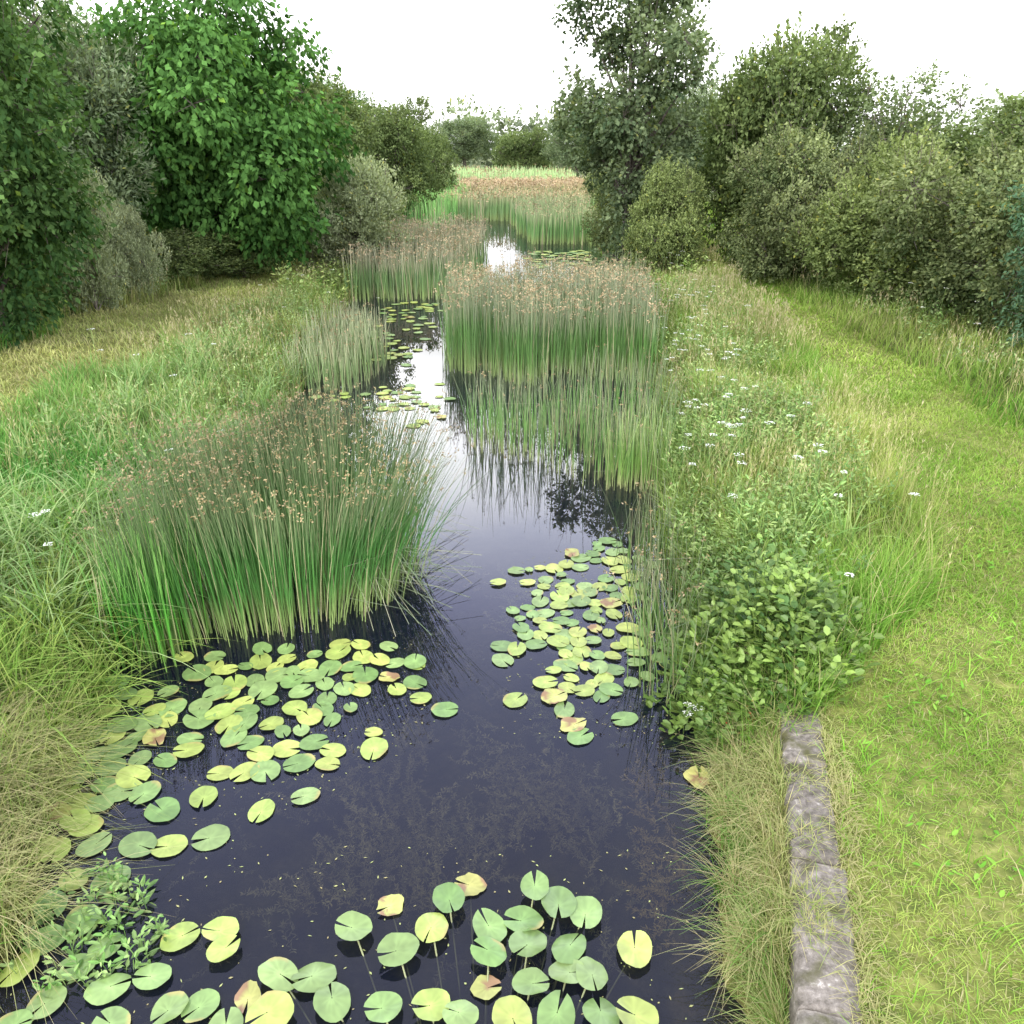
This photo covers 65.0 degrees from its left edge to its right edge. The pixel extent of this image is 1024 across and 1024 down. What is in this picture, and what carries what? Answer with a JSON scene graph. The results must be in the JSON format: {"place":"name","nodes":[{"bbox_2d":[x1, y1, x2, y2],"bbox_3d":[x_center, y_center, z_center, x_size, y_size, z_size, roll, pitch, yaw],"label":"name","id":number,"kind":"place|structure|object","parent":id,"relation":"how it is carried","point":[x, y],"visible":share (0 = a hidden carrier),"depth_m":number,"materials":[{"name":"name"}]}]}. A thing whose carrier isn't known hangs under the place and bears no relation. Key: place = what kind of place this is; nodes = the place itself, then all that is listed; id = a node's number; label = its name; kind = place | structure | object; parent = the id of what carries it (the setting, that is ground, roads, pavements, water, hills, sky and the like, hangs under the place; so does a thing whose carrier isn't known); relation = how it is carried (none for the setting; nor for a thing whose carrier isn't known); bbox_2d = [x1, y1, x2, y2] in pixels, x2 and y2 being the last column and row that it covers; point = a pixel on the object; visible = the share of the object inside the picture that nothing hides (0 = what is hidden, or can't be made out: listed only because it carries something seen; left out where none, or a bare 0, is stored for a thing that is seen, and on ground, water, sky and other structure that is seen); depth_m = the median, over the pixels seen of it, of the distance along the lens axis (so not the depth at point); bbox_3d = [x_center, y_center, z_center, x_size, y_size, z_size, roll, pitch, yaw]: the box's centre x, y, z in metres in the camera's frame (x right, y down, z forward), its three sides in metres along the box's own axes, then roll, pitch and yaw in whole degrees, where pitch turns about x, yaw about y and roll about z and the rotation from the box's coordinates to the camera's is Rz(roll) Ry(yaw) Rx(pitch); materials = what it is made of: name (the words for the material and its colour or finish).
{"place":"outdoors","nodes":[
{"label":"outdoors","id":0,"kind":"place"},
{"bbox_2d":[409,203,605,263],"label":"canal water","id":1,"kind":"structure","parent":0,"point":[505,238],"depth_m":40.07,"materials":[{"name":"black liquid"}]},
{"bbox_2d":[0,852,170,997],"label":"water mint","id":2,"kind":"object","parent":1,"relation":"on","point":[111,923],"visible":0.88,"depth_m":4.99,"materials":[{"name":"green plant"}]},
{"bbox_2d":[69,484,211,692],"bbox_3d":[-3.519,0.674,7.950,1.118,1.706,1.479,0,24,0],"label":"bulrush clump","id":3,"kind":"object","parent":1,"relation":"in","point":[159,636],"visible":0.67,"depth_m":7.61,"materials":[{"name":"green plant"}]},
{"bbox_2d":[29,639,457,862],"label":"water lily pads","id":4,"kind":"object","parent":1,"relation":"on","point":[218,835],"visible":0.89,"depth_m":6.75,"materials":[{"name":"green plant"}]},
{"bbox_2d":[61,370,507,677],"bbox_3d":[-2.227,-0.130,9.105,4.400,2.220,4.441,0,24,0],"label":"bulrush clump","id":5,"kind":"object","parent":1,"relation":"in","point":[315,507],"visible":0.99,"depth_m":8.44,"materials":[{"name":"green plant"}]},
{"bbox_2d":[0,865,658,1023],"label":"water lily pads","id":6,"kind":"object","parent":1,"relation":"on","point":[276,1003],"visible":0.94,"depth_m":4.79,"materials":[{"name":"green plant"}]},
{"bbox_2d":[269,291,390,405],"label":"bulrush clump","id":7,"kind":"object","parent":1,"relation":"in","point":[355,348],"visible":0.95,"depth_m":17.37,"materials":[{"name":"green plant"}]},
{"bbox_2d":[10,546,705,1023],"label":"floating leaf litter","id":8,"kind":"object","parent":1,"relation":"on","point":[378,876],"visible":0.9,"depth_m":5.63,"materials":[{"name":"yellow plant"}]},
{"bbox_2d":[337,210,491,310],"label":"bulrush clump","id":9,"kind":"object","parent":1,"relation":"in","point":[418,263],"visible":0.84,"depth_m":27.41,"materials":[{"name":"green plant"}]},
{"bbox_2d":[399,183,468,233],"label":"bulrush clump","id":10,"kind":"object","parent":1,"relation":"in","point":[436,205],"visible":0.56,"depth_m":47.21,"materials":[{"name":"green plant"}]},
{"bbox_2d":[312,250,601,427],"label":"water lily pads","id":11,"kind":"object","parent":1,"relation":"on","point":[408,386],"visible":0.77,"depth_m":19.23,"materials":[{"name":"green plant"}]},
{"bbox_2d":[441,163,575,189],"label":"bulrush clump","id":12,"kind":"object","parent":1,"relation":"in","point":[482,172],"visible":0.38,"depth_m":96.19,"materials":[{"name":"green plant"}]},
{"bbox_2d":[441,183,603,221],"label":"bulrush clump","id":13,"kind":"object","parent":1,"relation":"in","point":[477,204],"visible":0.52,"depth_m":55.17,"materials":[{"name":"green plant"}]},
{"bbox_2d":[457,174,593,202],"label":"bulrush clump","id":14,"kind":"object","parent":1,"relation":"in","point":[503,182],"visible":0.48,"depth_m":71.55,"materials":[{"name":"brown plant"}]},
{"bbox_2d":[441,257,658,313],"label":"bulrush clump","id":15,"kind":"object","parent":1,"relation":"in","point":[568,274],"visible":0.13,"depth_m":23.26,"materials":[{"name":"brown plant"}]},
{"bbox_2d":[434,245,671,396],"bbox_3d":[1.043,-4.790,19.087,6.006,2.459,7.296,0,24,0],"label":"bulrush clump","id":16,"kind":"object","parent":1,"relation":"in","point":[527,324],"visible":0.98,"depth_m":17.58,"materials":[{"name":"green plant"}]},
{"bbox_2d":[509,192,599,245],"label":"bulrush clump","id":17,"kind":"object","parent":1,"relation":"in","point":[549,220],"visible":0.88,"depth_m":42.90,"materials":[{"name":"green plant"}]},
{"bbox_2d":[451,341,689,505],"bbox_3d":[1.212,-1.787,13.412,4.284,1.677,4.532,5,25,11],"label":"bulrush clump","id":18,"kind":"object","parent":1,"relation":"in","point":[554,430],"visible":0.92,"depth_m":13.11,"materials":[{"name":"green plant"}]},
{"bbox_2d":[490,537,710,788],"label":"water lily pads","id":19,"kind":"object","parent":1,"relation":"on","point":[604,677],"visible":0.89,"depth_m":8.02,"materials":[{"name":"green plant"}]},
{"bbox_2d":[603,399,685,507],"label":"bulrush clump","id":20,"kind":"object","parent":1,"relation":"in","point":[636,473],"visible":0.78,"depth_m":11.68,"materials":[{"name":"green plant"}]},
{"bbox_2d":[603,473,724,724],"bbox_3d":[1.770,0.657,8.236,1.828,1.503,4.106,0,24,0],"label":"bulrush clump","id":21,"kind":"object","parent":1,"relation":"in","point":[656,613],"visible":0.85,"depth_m":7.92,"materials":[{"name":"green plant"}]},
{"bbox_2d":[0,152,1023,1023],"bbox_3d":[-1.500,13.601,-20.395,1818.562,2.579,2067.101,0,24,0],"label":"ground terrain","id":22,"kind":"structure","parent":0,"point":[512,516],"depth_m":6.58,"materials":[{"name":"green plant"}]},
{"bbox_2d":[0,245,93,318],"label":"hawthorn shrub","id":23,"kind":"object","parent":22,"relation":"on","point":[43,287],"visible":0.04,"depth_m":18.30,"materials":[{"name":"green plant"}]},
{"bbox_2d":[0,0,124,348],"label":"dark ash tree","id":24,"kind":"object","parent":22,"relation":"on","point":[27,210],"visible":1,"depth_m":15.08,"materials":[{"name":"green plant"}]},
{"bbox_2d":[31,161,133,313],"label":"willow shrub","id":25,"kind":"object","parent":22,"relation":"on","point":[105,276],"visible":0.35,"depth_m":19.18,"materials":[{"name":"green plant"}]},
{"bbox_2d":[21,0,159,170],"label":"willow tree","id":26,"kind":"object","parent":22,"relation":"on","point":[81,16],"visible":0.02,"depth_m":26.84,"materials":[{"name":"green plant"}]},
{"bbox_2d":[5,0,176,264],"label":"willow tree","id":27,"kind":"object","parent":22,"relation":"on","point":[103,80],"visible":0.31,"depth_m":21.02,"materials":[{"name":"green plant"}]},
{"bbox_2d":[102,196,172,297],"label":"willow shrub","id":28,"kind":"object","parent":22,"relation":"on","point":[130,237],"visible":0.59,"depth_m":20.90,"materials":[{"name":"green plant"}]},
{"bbox_2d":[0,269,381,615],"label":"hogweed flowers","id":29,"kind":"object","parent":22,"relation":"on","point":[160,429],"visible":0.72,"depth_m":11.03,"materials":[{"name":"green plant"}]},
{"bbox_2d":[139,222,244,281],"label":"hawthorn shrub","id":30,"kind":"object","parent":22,"relation":"on","point":[187,252],"visible":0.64,"depth_m":23.32,"materials":[{"name":"green plant"}]},
{"bbox_2d":[0,228,394,505],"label":"bank herbs","id":31,"kind":"object","parent":22,"relation":"on","point":[333,279],"visible":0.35,"depth_m":14.96,"materials":[{"name":"green plant"}]},
{"bbox_2d":[0,210,403,976],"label":"meadow grass","id":32,"kind":"structure","parent":22,"relation":"on","point":[82,378],"depth_m":13.96,"materials":[{"name":"green plant"}]},
{"bbox_2d":[66,0,366,273],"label":"sycamore tree","id":33,"kind":"object","parent":22,"relation":"on","point":[233,137],"visible":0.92,"depth_m":23.26,"materials":[{"name":"green plant"}]},
{"bbox_2d":[201,225,297,279],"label":"hawthorn shrub","id":34,"kind":"object","parent":22,"relation":"on","point":[249,265],"visible":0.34,"depth_m":24.95,"materials":[{"name":"green plant"}]},
{"bbox_2d":[261,54,385,171],"bbox_3d":[-10.664,-18.555,40.897,8.214,8.659,8.546,0,24,0],"label":"hawthorn tree","id":35,"kind":"object","parent":22,"relation":"on","point":[354,115],"visible":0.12,"depth_m":39.52,"materials":[{"name":"green plant"}]},
{"bbox_2d":[292,188,392,258],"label":"hawthorn shrub","id":36,"kind":"object","parent":22,"relation":"on","point":[350,233],"visible":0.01,"depth_m":31.68,"materials":[{"name":"green plant"}]},
{"bbox_2d":[281,144,413,273],"bbox_3d":[-5.988,-10.402,28.609,4.986,4.926,5.063,0,24,0],"label":"willow shrub","id":37,"kind":"object","parent":22,"relation":"on","point":[364,192],"visible":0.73,"depth_m":27.79,"materials":[{"name":"green plant"}]},
{"bbox_2d":[315,78,384,126],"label":"dark ash tree","id":38,"kind":"object","parent":22,"relation":"on","point":[359,96],"visible":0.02,"depth_m":55.41,"materials":[{"name":"green plant"}]},
{"bbox_2d":[313,156,407,224],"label":"hawthorn shrub","id":39,"kind":"object","parent":22,"relation":"on","point":[386,203],"visible":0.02,"depth_m":37.03,"materials":[{"name":"green plant"}]},
{"bbox_2d":[84,557,700,1023],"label":"submerged waterweed","id":40,"kind":"object","parent":22,"relation":"on","point":[514,811],"visible":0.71,"depth_m":6.20,"materials":[{"name":"plant"}]},
{"bbox_2d":[355,90,443,223],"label":"hawthorn tree","id":41,"kind":"object","parent":22,"relation":"on","point":[400,140],"visible":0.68,"depth_m":44.73,"materials":[{"name":"green plant"}]},
{"bbox_2d":[403,121,461,198],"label":"hawthorn tree","id":42,"kind":"object","parent":22,"relation":"on","point":[439,145],"visible":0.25,"depth_m":59.65,"materials":[{"name":"green plant"}]},
{"bbox_2d":[414,123,451,164],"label":"willow tree","id":43,"kind":"object","parent":22,"relation":"on","point":[440,130],"visible":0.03,"depth_m":79.62,"materials":[{"name":"green plant"}]},
{"bbox_2d":[0,323,899,848],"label":"sedge clumps","id":44,"kind":"object","parent":22,"relation":"on","point":[46,611],"visible":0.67,"depth_m":7.90,"materials":[{"name":"green plant"}]},
{"bbox_2d":[0,664,911,1023],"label":"dry grass tussocks","id":45,"kind":"object","parent":22,"relation":"on","point":[740,814],"visible":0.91,"depth_m":5.20,"materials":[{"name":"green plant"}]},
{"bbox_2d":[428,111,501,168],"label":"willow tree","id":46,"kind":"object","parent":22,"relation":"on","point":[468,138],"visible":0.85,"depth_m":134.12,"materials":[{"name":"green plant"}]},
{"bbox_2d":[490,127,555,171],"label":"hawthorn tree","id":47,"kind":"object","parent":22,"relation":"on","point":[523,149],"visible":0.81,"depth_m":115.35,"materials":[{"name":"green plant"}]},
{"bbox_2d":[539,115,590,176],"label":"willow tree","id":48,"kind":"object","parent":22,"relation":"on","point":[557,148],"visible":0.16,"depth_m":108.32,"materials":[{"name":"green plant"}]},
{"bbox_2d":[576,127,680,178],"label":"hawthorn tree","id":49,"kind":"object","parent":22,"relation":"on","point":[595,168],"visible":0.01,"depth_m":58.44,"materials":[{"name":"green plant"}]},
{"bbox_2d":[578,154,691,252],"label":"hawthorn shrub","id":50,"kind":"object","parent":22,"relation":"on","point":[604,235],"visible":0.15,"depth_m":33.44,"materials":[{"name":"green plant"}]},
{"bbox_2d":[547,0,725,284],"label":"alder tree","id":51,"kind":"object","parent":22,"relation":"on","point":[616,124],"visible":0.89,"depth_m":25.50,"materials":[{"name":"green plant"}]},
{"bbox_2d":[620,151,710,275],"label":"hawthorn shrub","id":52,"kind":"object","parent":22,"relation":"on","point":[658,233],"visible":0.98,"depth_m":25.03,"materials":[{"name":"green plant"}]},
{"bbox_2d":[642,66,723,201],"bbox_3d":[8.630,-18.413,41.181,7.003,7.829,7.694,15,28,29],"label":"willow tree","id":53,"kind":"object","parent":22,"relation":"on","point":[704,96],"visible":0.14,"depth_m":39.03,"materials":[{"name":"green plant"}]},
{"bbox_2d":[354,82,1023,167],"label":"distant tree line","id":54,"kind":"object","parent":22,"relation":"on","point":[531,125],"visible":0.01,"depth_m":150.25,"materials":[{"name":"green plant"}]},
{"bbox_2d":[680,701,701,739],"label":"white waterside flowers","id":55,"kind":"object","parent":22,"relation":"on","point":[689,715],"visible":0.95,"depth_m":6.74,"materials":[{"name":"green plant"}]},
{"bbox_2d":[632,533,883,758],"bbox_3d":[2.146,1.068,7.082,2.108,1.750,2.343,0,24,0],"label":"bramble bush","id":56,"kind":"object","parent":22,"relation":"on","point":[759,594],"visible":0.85,"depth_m":6.68,"materials":[{"name":"green plant"}]},
{"bbox_2d":[682,4,883,260],"bbox_3d":[8.985,-12.044,26.931,6.574,8.253,6.318,-17,29,-32],"label":"alder tree","id":57,"kind":"object","parent":22,"relation":"on","point":[783,86],"visible":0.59,"depth_m":25.00,"materials":[{"name":"green plant"}]},
{"bbox_2d":[580,177,1023,828],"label":"meadow grass","id":58,"kind":"structure","parent":22,"relation":"on","point":[892,593],"depth_m":10.91,"materials":[{"name":"green plant"}]},
{"bbox_2d":[715,115,896,286],"bbox_3d":[8.188,-8.993,23.902,4.679,5.012,5.224,-12,27,-25],"label":"hawthorn tree","id":59,"kind":"object","parent":22,"relation":"on","point":[763,246],"visible":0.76,"depth_m":22.85,"materials":[{"name":"green plant"}]},
{"bbox_2d":[604,240,1023,627],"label":"bank herbs","id":60,"kind":"object","parent":22,"relation":"on","point":[761,501],"visible":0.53,"depth_m":10.39,"materials":[{"name":"green plant"}]},
{"bbox_2d":[651,252,979,646],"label":"hogweed flowers","id":61,"kind":"object","parent":22,"relation":"on","point":[738,423],"visible":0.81,"depth_m":10.21,"materials":[{"name":"green plant"}]},
{"bbox_2d":[778,703,863,1023],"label":"stone coping","id":62,"kind":"object","parent":22,"relation":"on","point":[811,1001],"visible":0.73,"depth_m":4.69,"materials":[{"name":"grey stone"}]},
{"bbox_2d":[780,118,979,306],"bbox_3d":[9.603,-7.291,20.271,4.339,4.738,5.270,-11,27,-22],"label":"hawthorn shrub","id":63,"kind":"object","parent":22,"relation":"on","point":[843,242],"visible":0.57,"depth_m":19.82,"materials":[{"name":"green plant"}]},
{"bbox_2d":[813,58,990,188],"bbox_3d":[11.473,-10.174,24.511,4.331,6.418,4.498,0,24,0],"label":"elder tree","id":64,"kind":"object","parent":22,"relation":"on","point":[870,105],"visible":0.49,"depth_m":23.54,"materials":[{"name":"green plant"}]},
{"bbox_2d":[823,112,1001,209],"bbox_3d":[13.058,-10.256,26.162,6.318,5.074,6.574,3,25,7],"label":"hawthorn tree","id":65,"kind":"object","parent":22,"relation":"on","point":[964,141],"visible":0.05,"depth_m":23.87,"materials":[{"name":"green plant"}]},
{"bbox_2d":[861,127,1023,337],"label":"hawthorn shrub","id":66,"kind":"object","parent":22,"relation":"on","point":[971,273],"visible":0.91,"depth_m":17.00,"materials":[{"name":"green plant"}]},
{"bbox_2d":[960,90,1023,249],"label":"hawthorn tree","id":67,"kind":"object","parent":22,"relation":"on","point":[1005,124],"visible":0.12,"depth_m":19.78,"materials":[{"name":"green plant"}]},
{"bbox_2d":[974,98,1023,178],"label":"hawthorn tree","id":68,"kind":"object","parent":22,"relation":"on","point":[1011,118],"visible":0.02,"depth_m":23.98,"materials":[{"name":"green plant"}]},
{"bbox_2d":[991,180,1023,346],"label":"blackthorn shrub","id":69,"kind":"object","parent":22,"relation":"on","point":[1019,225],"visible":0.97,"depth_m":14.64,"materials":[{"name":"green plant"}]},
{"bbox_2d":[1012,117,1023,139],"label":"elder tree","id":70,"kind":"object","parent":22,"relation":"on","point":[1018,118],"visible":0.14,"depth_m":17.77,"materials":[{"name":"green plant"}]},
{"bbox_2d":[7,0,1023,149],"label":"sky","id":71,"kind":"structure","parent":0,"point":[507,52],"materials":[{"name":"white"}]},
{"bbox_2d":[698,235,1023,1023],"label":"mown grass path","id":72,"kind":"structure","parent":0,"point":[968,413],"depth_m":6.55,"materials":[{"name":"green plant"}]}
]}

